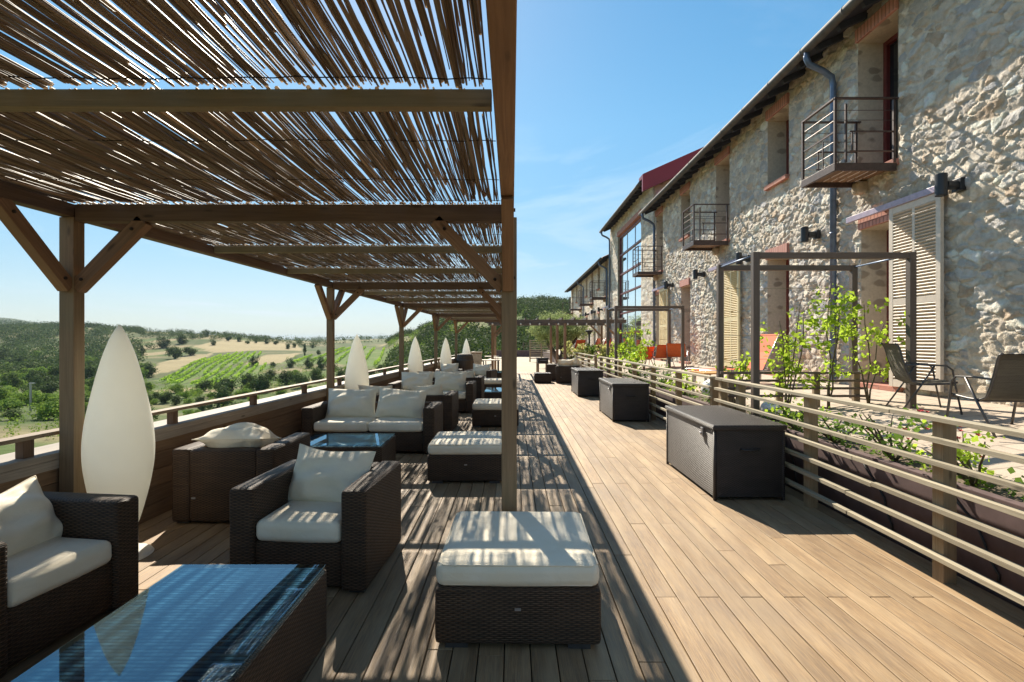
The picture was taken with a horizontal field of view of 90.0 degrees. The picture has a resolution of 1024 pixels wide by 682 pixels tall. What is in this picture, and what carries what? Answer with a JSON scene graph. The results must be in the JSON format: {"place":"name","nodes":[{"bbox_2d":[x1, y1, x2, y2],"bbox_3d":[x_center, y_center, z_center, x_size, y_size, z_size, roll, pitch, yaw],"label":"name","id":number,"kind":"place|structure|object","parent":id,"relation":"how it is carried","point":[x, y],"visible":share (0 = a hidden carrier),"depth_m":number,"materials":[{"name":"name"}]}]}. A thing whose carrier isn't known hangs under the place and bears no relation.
{"place":"outdoors","nodes":[
{"label":"outdoors","id":0,"kind":"place"},
{"bbox_2d":[0,313,560,454],"bbox_3d":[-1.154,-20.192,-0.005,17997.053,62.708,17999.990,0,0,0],"label":"terrain","id":1,"kind":"structure","parent":0,"point":[279,353],"depth_m":193.06,"materials":[{"name":"green plant"}]},
{"bbox_2d":[0,372,23,389],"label":"evergreen oak","id":2,"kind":"object","parent":1,"relation":"on","point":[14,379],"visible":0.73,"depth_m":105.69,"materials":[{"name":"green plant"}]},
{"bbox_2d":[0,408,24,420],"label":"evergreen oak","id":3,"kind":"object","parent":1,"relation":"on","point":[9,414],"visible":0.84,"depth_m":55.36,"materials":[{"name":"green plant"}]},
{"bbox_2d":[0,398,25,410],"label":"green scrub bush","id":4,"kind":"object","parent":1,"relation":"on","point":[18,404],"visible":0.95,"depth_m":67.47,"materials":[{"name":"green plant"}]},
{"bbox_2d":[10,390,44,404],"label":"green scrub bush","id":5,"kind":"object","parent":1,"relation":"on","point":[22,397],"visible":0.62,"depth_m":75.02,"materials":[{"name":"green plant"}]},
{"bbox_2d":[27,401,58,420],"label":"green scrub bush","id":6,"kind":"object","parent":1,"relation":"on","point":[45,409],"visible":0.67,"depth_m":56.69,"materials":[{"name":"green plant"}]},
{"bbox_2d":[28,371,58,386],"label":"evergreen oak","id":7,"kind":"object","parent":1,"relation":"on","point":[46,379],"visible":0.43,"depth_m":111.94,"materials":[{"name":"green plant"}]},
{"bbox_2d":[36,381,58,393],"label":"evergreen oak","id":8,"kind":"object","parent":1,"relation":"on","point":[50,387],"visible":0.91,"depth_m":96.70,"materials":[{"name":"green plant"}]},
{"bbox_2d":[0,320,146,376],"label":"hill woods","id":9,"kind":"object","parent":1,"relation":"on","point":[25,335],"visible":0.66,"depth_m":284.10,"materials":[{"name":"green plant"}]},
{"bbox_2d":[140,361,159,377],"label":"evergreen oak","id":10,"kind":"object","parent":1,"relation":"on","point":[151,370],"visible":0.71,"depth_m":149.86,"materials":[{"name":"green plant"}]},
{"bbox_2d":[165,346,183,358],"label":"evergreen oak","id":11,"kind":"object","parent":1,"relation":"on","point":[176,353],"visible":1,"depth_m":215.90,"materials":[{"name":"green plant"}]},
{"bbox_2d":[0,343,393,438],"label":"valley scrub","id":12,"kind":"object","parent":1,"relation":"on","point":[151,392],"visible":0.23,"depth_m":97.64,"materials":[{"name":"green plant"}]},
{"bbox_2d":[211,385,232,407],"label":"evergreen oak","id":13,"kind":"object","parent":1,"relation":"on","point":[223,394],"visible":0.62,"depth_m":84.44,"materials":[{"name":"green plant"}]},
{"bbox_2d":[209,376,238,393],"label":"evergreen oak","id":14,"kind":"object","parent":1,"relation":"on","point":[230,383],"visible":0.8,"depth_m":100.99,"materials":[{"name":"green plant"}]},
{"bbox_2d":[0,357,454,523],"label":"parapet wall","id":15,"kind":"structure","parent":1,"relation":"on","point":[279,416],"depth_m":4.70,"materials":[{"name":"brown wood"}]},
{"bbox_2d":[0,351,474,458],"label":"handrail","id":16,"kind":"object","parent":15,"relation":"on","point":[24,446],"visible":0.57,"depth_m":4.64,"materials":[{"name":"brown wood"}]},
{"bbox_2d":[138,327,325,348],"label":"ridge woods","id":17,"kind":"object","parent":1,"relation":"on","point":[214,333],"visible":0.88,"depth_m":349.84,"materials":[{"name":"green plant"}]},
{"bbox_2d":[247,372,270,390],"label":"evergreen oak","id":18,"kind":"object","parent":1,"relation":"on","point":[257,382],"visible":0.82,"depth_m":103.07,"materials":[{"name":"green plant"}]},
{"bbox_2d":[159,346,394,386],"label":"vineyard rows","id":19,"kind":"object","parent":1,"relation":"on","point":[202,360],"visible":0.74,"depth_m":167.55,"materials":[{"name":"green plant"}]},
{"bbox_2d":[274,370,296,384],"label":"evergreen oak","id":20,"kind":"object","parent":1,"relation":"on","point":[286,380],"visible":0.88,"depth_m":117.72,"materials":[{"name":"green plant"}]},
{"bbox_2d":[280,333,389,342],"bbox_3d":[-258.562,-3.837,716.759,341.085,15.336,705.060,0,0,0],"label":"plain woods","id":21,"kind":"object","parent":1,"relation":"on","point":[344,339],"visible":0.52,"depth_m":604.56,"materials":[{"name":"green plant"}]},
{"bbox_2d":[376,293,570,372],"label":"hill woods","id":22,"kind":"object","parent":1,"relation":"on","point":[539,303],"visible":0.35,"depth_m":124.96,"materials":[{"name":"green plant"}]},
{"bbox_2d":[447,408,559,681],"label":"deck substructure","id":23,"kind":"object","parent":1,"relation":"on","point":[504,644],"depth_m":2.53,"materials":[{"name":"brown wood"}]},
{"bbox_2d":[0,372,1023,681],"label":"deck","id":24,"kind":"structure","parent":23,"relation":"on","point":[696,582],"depth_m":3.09,"materials":[{"name":"brown wood"}]},
{"bbox_2d":[0,491,138,677],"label":"wicker armchair","id":25,"kind":"object","parent":24,"relation":"on","point":[82,569],"visible":0.82,"depth_m":2.63,"materials":[{"name":"wicker"}]},
{"bbox_2d":[0,475,62,556],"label":"back pillow","id":26,"kind":"object","parent":25,"relation":"on","point":[28,518],"visible":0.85,"depth_m":2.67,"materials":[{"name":"beige fabric"}]},
{"bbox_2d":[81,325,154,559],"bbox_3d":[-2.730,0.693,3.560,0.409,1.614,0.409,0,0,0],"label":"floor lamp","id":27,"kind":"object","parent":24,"relation":"on","point":[118,446],"visible":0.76,"depth_m":3.44,"materials":[{"name":"white plastic"}]},
{"bbox_2d":[19,568,326,681],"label":"coffee table","id":28,"kind":"object","parent":24,"relation":"on","point":[226,625],"visible":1,"depth_m":2.02,"materials":[{"name":"blue glass"}]},
{"bbox_2d":[172,433,309,522],"bbox_3d":[-2.360,1.190,4.559,0.840,0.620,0.783,0,0,0],"label":"wicker armchair","id":29,"kind":"object","parent":24,"relation":"on","point":[205,479],"visible":0.63,"depth_m":4.17,"materials":[{"name":"wicker"}]},
{"bbox_2d":[192,422,280,447],"bbox_3d":[-2.359,0.848,4.420,0.567,0.290,0.408,0,-10,-2],"label":"back pillow","id":30,"kind":"object","parent":29,"relation":"on","point":[245,434],"visible":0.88,"depth_m":4.29,"materials":[{"name":"beige fabric"}]},
{"bbox_2d":[0,0,516,510],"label":"reed pergola","id":31,"kind":"object","parent":24,"relation":"on","point":[58,156],"visible":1,"depth_m":2.59,"materials":[{"name":"brown wood"}]},
{"bbox_2d":[230,459,400,592],"bbox_3d":[-1.255,1.190,3.421,0.840,0.620,0.783,0,0,4],"label":"wicker armchair","id":32,"kind":"object","parent":24,"relation":"on","point":[350,541],"visible":0.85,"depth_m":3.06,"materials":[{"name":"brown wicker"}]},
{"bbox_2d":[288,444,375,501],"bbox_3d":[-1.256,0.936,3.533,0.567,0.408,0.290,5,-24,7],"label":"back pillow","id":33,"kind":"object","parent":32,"relation":"on","point":[323,475],"visible":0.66,"depth_m":3.46,"materials":[{"name":"beige fabric"}]},
{"bbox_2d":[310,435,395,461],"bbox_3d":[-1.870,1.302,5.770,0.970,0.396,0.720,0,0,-1],"label":"coffee table","id":34,"kind":"object","parent":24,"relation":"on","point":[383,447],"visible":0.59,"depth_m":5.64,"materials":[{"name":"blue glass"}]},
{"bbox_2d":[345,335,368,389],"bbox_3d":[-2.680,0.693,8.850,0.409,1.614,0.409,0,0,0],"label":"floor lamp","id":35,"kind":"object","parent":24,"relation":"on","point":[356,374],"visible":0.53,"depth_m":8.72,"materials":[{"name":"white plastic"}]},
{"bbox_2d":[301,401,442,453],"bbox_3d":[-1.900,1.190,7.152,1.770,0.620,0.803,0,0,1],"label":"wicker sofa","id":36,"kind":"object","parent":24,"relation":"on","point":[414,434],"visible":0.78,"depth_m":6.77,"materials":[{"name":"brown wicker"}]},
{"bbox_2d":[325,388,376,417],"bbox_3d":[-2.281,0.882,7.279,0.707,0.445,0.292,-1,-20,0],"label":"back pillow","id":37,"kind":"object","parent":36,"relation":"on","point":[349,403],"visible":0.95,"depth_m":7.18,"materials":[{"name":"beige fabric"}]},
{"bbox_2d":[374,387,427,417],"bbox_3d":[-1.571,0.882,7.259,0.707,0.445,0.292,3,-24,4],"label":"back pillow","id":38,"kind":"object","parent":36,"relation":"on","point":[392,402],"visible":0.94,"depth_m":7.16,"materials":[{"name":"beige fabric"}]},
{"bbox_2d":[407,337,422,372],"bbox_3d":[-2.570,0.693,13.600,0.409,1.614,0.409,0,0,0],"label":"floor lamp","id":39,"kind":"object","parent":24,"relation":"on","point":[415,363],"visible":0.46,"depth_m":13.47,"materials":[{"name":"white plastic"}]},
{"bbox_2d":[388,381,475,412],"bbox_3d":[-1.680,1.190,10.982,1.770,0.620,0.803,0,0,1],"label":"wicker sofa","id":40,"kind":"object","parent":24,"relation":"on","point":[467,397],"visible":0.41,"depth_m":10.60,"materials":[{"name":"wicker"}]},
{"bbox_2d":[400,372,433,389],"bbox_3d":[-2.061,0.882,11.099,0.707,0.445,0.292,0,-20,0],"label":"back pillow","id":41,"kind":"object","parent":40,"relation":"on","point":[417,379],"visible":0.69,"depth_m":11.01,"materials":[{"name":"beige fabric"}]},
{"bbox_2d":[434,371,466,390],"bbox_3d":[-1.341,0.872,11.099,0.707,0.445,0.292,2,-20,3],"label":"back pillow","id":42,"kind":"object","parent":40,"relation":"on","point":[449,381],"visible":0.83,"depth_m":11.00,"materials":[{"name":"beige fabric"}]},
{"bbox_2d":[425,391,458,430],"bbox_3d":[-1.380,1.190,8.739,0.840,0.620,0.783,0,0,2],"label":"wicker armchair","id":43,"kind":"object","parent":24,"relation":"on","point":[450,399],"visible":0.41,"depth_m":8.35,"materials":[{"name":"wicker"}]},
{"bbox_2d":[408,383,443,394],"bbox_3d":[-1.420,0.890,8.533,0.587,0.396,0.287,-4,28,4],"label":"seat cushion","id":44,"kind":"object","parent":43,"relation":"on","point":[436,389],"visible":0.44,"depth_m":8.44,"materials":[{"name":"beige fabric"}]},
{"bbox_2d":[440,338,451,367],"bbox_3d":[-2.340,0.693,18.100,0.409,1.614,0.409,0,0,0],"label":"floor lamp","id":45,"kind":"object","parent":24,"relation":"on","point":[445,357],"visible":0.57,"depth_m":17.97,"materials":[{"name":"white plastic"}]},
{"bbox_2d":[427,431,501,482],"bbox_3d":[-0.489,1.288,5.779,0.812,0.424,0.815,0,0,-1],"label":"wicker ottoman","id":46,"kind":"object","parent":24,"relation":"on","point":[464,455],"visible":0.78,"depth_m":5.38,"materials":[{"name":"wicker"}]},
{"bbox_2d":[456,354,473,370],"bbox_3d":[-1.980,1.025,21.600,0.760,0.950,0.760,0,0,0],"label":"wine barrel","id":47,"kind":"object","parent":24,"relation":"on","point":[465,361],"visible":0.51,"depth_m":21.29,"materials":[{"name":"brown wood"}]},
{"bbox_2d":[466,375,483,398],"bbox_3d":[-1.140,1.190,12.778,0.840,0.620,0.783,0,0,2],"label":"wicker armchair","id":48,"kind":"object","parent":24,"relation":"on","point":[479,379],"visible":0.32,"depth_m":12.38,"materials":[{"name":"wicker"}]},
{"bbox_2d":[465,369,496,377],"bbox_3d":[-0.950,1.190,15.601,0.840,0.620,0.783,0,0,12],"label":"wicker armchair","id":49,"kind":"object","parent":24,"relation":"on","point":[492,373],"visible":0.27,"depth_m":15.31,"materials":[{"name":"wicker"}]},
{"bbox_2d":[473,363,490,375],"bbox_3d":[-0.933,0.877,15.712,0.587,0.367,0.286,0,0,12],"label":"back pillow","id":50,"kind":"object","parent":49,"relation":"on","point":[480,369],"visible":0.72,"depth_m":15.63,"materials":[{"name":"beige fabric"}]},
{"bbox_2d":[484,387,501,398],"bbox_3d":[-0.250,1.302,11.700,0.720,0.396,0.970,0,0,0],"label":"coffee table","id":51,"kind":"object","parent":24,"relation":"on","point":[492,392],"visible":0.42,"depth_m":11.22,"materials":[{"name":"blue glass"}]},
{"bbox_2d":[484,378,501,391],"bbox_3d":[-0.419,1.288,14.598,0.812,0.424,0.815,0,0,0],"label":"wicker ottoman","id":52,"kind":"object","parent":24,"relation":"on","point":[492,382],"visible":0.36,"depth_m":14.20,"materials":[{"name":"fabric"}]},
{"bbox_2d":[472,399,518,426],"bbox_3d":[-0.289,1.288,9.278,0.812,0.424,0.815,0,0,0],"label":"wicker ottoman","id":53,"kind":"object","parent":24,"relation":"on","point":[486,412],"visible":0.82,"depth_m":8.88,"materials":[{"name":"wicker"}]},
{"bbox_2d":[435,511,600,648],"bbox_3d":[0.036,1.288,2.884,0.812,0.424,0.815,0,0,1],"label":"wicker ottoman","id":54,"kind":"object","parent":24,"relation":"on","point":[511,577],"visible":1,"depth_m":2.49,"materials":[{"name":"brown wicker"}]},
{"bbox_2d":[534,372,551,382],"bbox_3d":[1.100,1.319,18.500,0.620,0.342,0.620,0,0,0],"label":"wicker stool","id":55,"kind":"object","parent":24,"relation":"on","point":[542,377],"visible":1,"depth_m":18.19,"materials":[{"name":"brown wicker"}]},
{"bbox_2d":[485,317,625,369],"bbox_3d":[1.900,0.242,24.200,6.200,2.515,4.200,0,0,0],"label":"pergola","id":56,"kind":"object","parent":24,"relation":"on","point":[570,322],"visible":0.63,"depth_m":22.36,"materials":[{"name":"brown wood"}]},
{"bbox_2d":[556,365,579,382],"bbox_3d":[2.020,1.190,18.449,0.840,0.620,0.783,0,0,8],"label":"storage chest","id":57,"kind":"object","parent":24,"relation":"on","point":[563,374],"visible":0.6,"depth_m":18.08,"materials":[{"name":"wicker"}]},
{"bbox_2d":[574,352,596,367],"bbox_3d":[2.676,0.996,18.952,0.136,1.049,5.092,0,0,0],"label":"slat fence","id":58,"kind":"object","parent":24,"relation":"on","point":[582,357],"visible":0.38,"depth_m":17.96,"materials":[{"name":"brown wood"}]},
{"bbox_2d":[571,368,603,396],"bbox_3d":[2.090,1.141,14.440,0.720,0.708,1.509,0,0,-1],"label":"storage chest","id":59,"kind":"object","parent":24,"relation":"on","point":[584,381],"visible":0.92,"depth_m":13.73,"materials":[{"name":"grey plastic"}]},
{"bbox_2d":[599,378,649,421],"bbox_3d":[2.190,1.141,10.191,0.720,0.708,1.509,0,0,0],"label":"storage chest","id":60,"kind":"object","parent":24,"relation":"on","point":[623,398],"visible":1,"depth_m":9.48,"materials":[{"name":"grey wicker"}]},
{"bbox_2d":[598,356,718,419],"bbox_3d":[2.676,0.993,11.190,0.136,1.054,8.816,0,0,0],"label":"slat fence","id":61,"kind":"object","parent":24,"relation":"on","point":[679,389],"visible":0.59,"depth_m":8.94,"materials":[{"name":"brown wood"}]},
{"bbox_2d":[665,405,786,499],"bbox_3d":[2.215,1.141,5.520,0.720,0.708,1.509,0,0,0],"label":"storage chest","id":62,"kind":"object","parent":24,"relation":"on","point":[715,451],"visible":1,"depth_m":4.81,"materials":[{"name":"grey wicker"}]},
{"bbox_2d":[543,352,1023,610],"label":"retaining wall","id":63,"kind":"structure","parent":24,"relation":"on","point":[1012,552],"depth_m":3.74,"materials":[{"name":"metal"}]},
{"bbox_2d":[720,372,866,408],"bbox_3d":[3.660,0.690,6.685,1.900,0.580,0.080,0,0,0],"label":"rail fence","id":64,"kind":"object","parent":63,"relation":"on","point":[855,380],"visible":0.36,"depth_m":6.64,"materials":[{"name":"brown wood"}]},
{"bbox_2d":[714,377,1023,605],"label":"slat fence","id":65,"kind":"object","parent":24,"relation":"on","point":[946,517],"visible":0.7,"depth_m":3.24,"materials":[{"name":"brown wood"}]},
{"bbox_2d":[482,357,553,371],"bbox_3d":[2.790,3.002,36.980,10.820,2.996,24.960,0,0,0],"label":"court","id":66,"kind":"object","parent":1,"relation":"on","point":[524,364],"visible":0.02,"depth_m":32.77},
{"bbox_2d":[496,343,548,356],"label":"court wall","id":67,"kind":"structure","parent":66,"relation":"on","point":[523,353],"depth_m":48.75,"materials":[{"name":"brown wood"}]},
{"bbox_2d":[529,340,553,361],"bbox_3d":[2.141,0.700,37.023,1.900,1.600,0.080,0,0,-20],"label":"slat screen","id":68,"kind":"object","parent":66,"relation":"on","point":[530,351],"visible":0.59,"depth_m":36.84,"materials":[{"name":"brown wood"}]},
{"bbox_2d":[525,309,594,360],"bbox_3d":[2.854,-0.117,29.930,4.188,3.615,3.526,0,0,0],"label":"olive tree","id":69,"kind":"object","parent":66,"relation":"on","point":[573,334],"visible":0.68,"depth_m":29.51,"materials":[{"name":"green plant"}]},
{"bbox_2d":[0,0,848,339],"label":"sky","id":70,"kind":"structure","parent":0,"point":[610,93],"materials":[{"name":"blue"}]},
{"bbox_2d":[548,352,1023,502],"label":"planter soil","id":71,"kind":"structure","parent":0,"point":[997,490],"depth_m":4.06,"materials":[{"name":"brown soil"}]},
{"bbox_2d":[609,327,634,368],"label":"climbing plant","id":72,"kind":"object","parent":71,"relation":"on","point":[621,344],"visible":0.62,"depth_m":14.26,"materials":[{"name":"green plant"}]},
{"bbox_2d":[617,344,645,373],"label":"climbing plant","id":73,"kind":"object","parent":71,"relation":"on","point":[630,355],"visible":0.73,"depth_m":12.66,"materials":[{"name":"green plant"}]},
{"bbox_2d":[645,364,685,388],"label":"shrub","id":74,"kind":"object","parent":71,"relation":"on","point":[661,380],"visible":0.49,"depth_m":10.61,"materials":[{"name":"green plant"}]},
{"bbox_2d":[664,369,700,394],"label":"shrub","id":75,"kind":"object","parent":71,"relation":"on","point":[686,386],"visible":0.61,"depth_m":9.21,"materials":[{"name":"green plant"}]},
{"bbox_2d":[715,351,750,408],"bbox_3d":[3.023,0.519,6.958,0.518,0.871,0.429,0,0,35],"label":"climbing plant","id":76,"kind":"object","parent":71,"relation":"on","point":[743,366],"visible":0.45,"depth_m":6.93,"materials":[{"name":"green plant"}]},
{"bbox_2d":[760,402,781,419],"bbox_3d":[3.160,0.840,6.250,0.242,0.240,0.242,0,0,0],"label":"globe light","id":77,"kind":"object","parent":71,"relation":"on","point":[764,405],"visible":0.45,"depth_m":6.18,"materials":[{"name":"glass"}]},
{"bbox_2d":[764,392,831,429],"bbox_3d":[3.140,0.797,5.638,0.685,0.486,0.558,0,0,28],"label":"shrub","id":78,"kind":"object","parent":71,"relation":"on","point":[781,408],"visible":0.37,"depth_m":5.65,"materials":[{"name":"green plant"}]},
{"bbox_2d":[586,364,1023,498],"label":"ground cover","id":79,"kind":"object","parent":71,"relation":"on","point":[1013,493],"visible":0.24,"depth_m":4.37,"materials":[{"name":"green plant"}]},
{"bbox_2d":[782,401,870,442],"bbox_3d":[3.041,0.819,4.961,0.731,0.416,0.688,0,0,0],"label":"shrub","id":80,"kind":"object","parent":71,"relation":"on","point":[833,439],"visible":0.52,"depth_m":4.86,"materials":[{"name":"green plant"}]},
{"bbox_2d":[835,405,931,461],"bbox_3d":[3.210,0.781,4.170,0.865,0.565,0.677,0,0,-12],"label":"shrub","id":81,"kind":"object","parent":71,"relation":"on","point":[890,436],"visible":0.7,"depth_m":4.18,"materials":[{"name":"green plant"}]},
{"bbox_2d":[905,409,1004,490],"bbox_3d":[3.068,0.755,3.541,0.641,0.556,0.493,0,0,-28],"label":"shrub","id":82,"kind":"object","parent":71,"relation":"on","point":[964,458],"visible":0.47,"depth_m":3.47,"materials":[{"name":"green plant"}]},
{"bbox_2d":[549,349,1023,483],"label":"patio","id":83,"kind":"structure","parent":0,"point":[998,414],"depth_m":5.64,"materials":[{"name":"beige stone"}]},
{"bbox_2d":[567,343,596,359],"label":"pale shrub","id":84,"kind":"object","parent":83,"relation":"on","point":[580,350],"visible":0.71,"depth_m":24.50,"materials":[{"name":"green plant"}]},
{"bbox_2d":[562,254,608,352],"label":"stone building","id":85,"kind":"structure","parent":83,"relation":"on","point":[589,288],"depth_m":34.15,"materials":[{"name":"stone"}]},
{"bbox_2d":[619,330,647,364],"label":"climbing plant","id":86,"kind":"object","parent":83,"relation":"on","point":[630,344],"visible":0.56,"depth_m":14.44,"materials":[{"name":"green plant"}]},
{"bbox_2d":[627,321,656,370],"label":"climbing plant","id":87,"kind":"object","parent":83,"relation":"on","point":[645,342],"visible":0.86,"depth_m":14.86,"materials":[{"name":"green plant"}]},
{"bbox_2d":[606,306,683,377],"bbox_3d":[3.783,0.024,14.700,1.910,1.989,1.275,0,0,0],"label":"trellis frame","id":88,"kind":"object","parent":83,"relation":"on","point":[616,309],"visible":0.78,"depth_m":14.10,"materials":[{"name":"grey wood"}]},
{"bbox_2d":[599,147,702,358],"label":"stone building","id":89,"kind":"structure","parent":83,"relation":"on","point":[628,227],"depth_m":23.19,"materials":[{"name":"stone"}]},
{"bbox_2d":[649,344,674,366],"bbox_3d":[4.553,0.454,15.553,0.597,0.706,0.706,0,0,-4],"label":"garden chair","id":90,"kind":"object","parent":83,"relation":"on","point":[661,352],"visible":0.63,"depth_m":15.32,"materials":[{"name":"fabric"}]},
{"bbox_2d":[666,343,688,366],"bbox_3d":[4.930,0.412,15.257,0.597,0.706,0.706,0,0,25],"label":"garden chair","id":91,"kind":"object","parent":83,"relation":"on","point":[673,349],"visible":0.97,"depth_m":15.06,"materials":[{"name":"fabric"}]},
{"bbox_2d":[685,334,783,382],"bbox_3d":[4.160,0.350,9.587,1.620,0.960,0.652,0,0,-4],"label":"sun lounger","id":92,"kind":"object","parent":83,"relation":"on","point":[772,341],"visible":0.43,"depth_m":9.52,"materials":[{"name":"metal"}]},
{"bbox_2d":[760,303,834,409],"bbox_3d":[3.521,0.221,6.446,0.710,1.403,0.777,0,0,-29],"label":"climbing plant","id":93,"kind":"object","parent":83,"relation":"on","point":[789,347],"visible":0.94,"depth_m":6.44,"materials":[{"name":"green plant"}]},
{"bbox_2d":[716,252,916,416],"bbox_3d":[3.783,-0.013,6.540,1.910,2.064,1.095,0,0,0],"label":"trellis frame","id":94,"kind":"object","parent":83,"relation":"on","point":[755,267],"visible":0.73,"depth_m":6.02,"materials":[{"name":"grey wood"}]},
{"bbox_2d":[632,0,1023,406],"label":"stone building","id":95,"kind":"structure","parent":83,"relation":"on","point":[853,125],"depth_m":7.94,"materials":[{"name":"stone"}]},
{"bbox_2d":[786,120,788,173],"bbox_3d":[5.930,-4.010,10.570,0.090,1.416,0.838,0,0,0],"label":"window","id":96,"kind":"structure","parent":95,"relation":"in","point":[787,122],"depth_m":10.94,"materials":[{"name":"red paint"}]},
{"bbox_2d":[786,259,788,370],"bbox_3d":[5.930,-0.510,10.570,0.090,2.456,0.848,0,0,0],"label":"door","id":97,"kind":"structure","parent":95,"relation":"in","point":[787,261],"depth_m":10.94,"materials":[{"name":"red paint"}]},
{"bbox_2d":[801,226,820,242],"bbox_3d":[5.323,-1.901,9.150,0.314,0.272,0.130,0,0,0],"label":"wall lamp","id":98,"kind":"object","parent":95,"relation":"attached to","point":[806,234],"visible":1,"depth_m":9.10,"materials":[{"name":"metal"}]},
{"bbox_2d":[883,32,897,162],"bbox_3d":[5.930,-3.620,7.700,0.090,2.196,0.838,0,0,0],"label":"door","id":99,"kind":"structure","parent":95,"relation":"in","point":[890,47],"depth_m":8.05,"materials":[{"name":"red paint"}]},
{"bbox_2d":[887,230,902,381],"bbox_3d":[5.930,-0.510,7.620,0.090,2.456,0.848,0,0,0],"label":"door","id":100,"kind":"structure","parent":95,"relation":"in","point":[887,230],"depth_m":8.00,"materials":[{"name":"red paint"}]},
{"bbox_2d":[934,172,965,196],"bbox_3d":[5.323,-1.901,6.240,0.314,0.272,0.130,0,0,0],"label":"wall lamp","id":101,"kind":"object","parent":95,"relation":"attached to","point":[943,184],"visible":1,"depth_m":6.19,"materials":[{"name":"metal"}]},
{"bbox_2d":[808,283,862,408],"bbox_3d":[4.093,0.071,6.505,0.634,1.624,0.560,0,0,-23],"label":"climbing plant","id":102,"kind":"object","parent":83,"relation":"on","point":[831,319],"visible":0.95,"depth_m":6.46,"materials":[{"name":"green plant"}]},
{"bbox_2d":[832,297,905,403],"bbox_3d":[4.528,0.155,6.411,0.889,1.374,0.522,0,0,-6],"label":"climbing plant","id":103,"kind":"object","parent":83,"relation":"on","point":[881,336],"visible":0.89,"depth_m":6.47,"materials":[{"name":"green plant"}]},
{"bbox_2d":[880,343,962,414],"bbox_3d":[4.582,0.408,5.764,0.609,0.782,0.515,0,0,20],"label":"garden chair","id":104,"kind":"object","parent":83,"relation":"on","point":[898,364],"visible":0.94,"depth_m":5.75,"materials":[{"name":"fabric"}]},
{"bbox_2d":[946,353,1023,437],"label":"garden chair","id":105,"kind":"object","parent":83,"relation":"on","point":[1006,384],"visible":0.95,"depth_m":4.38,"materials":[{"name":"fabric"}]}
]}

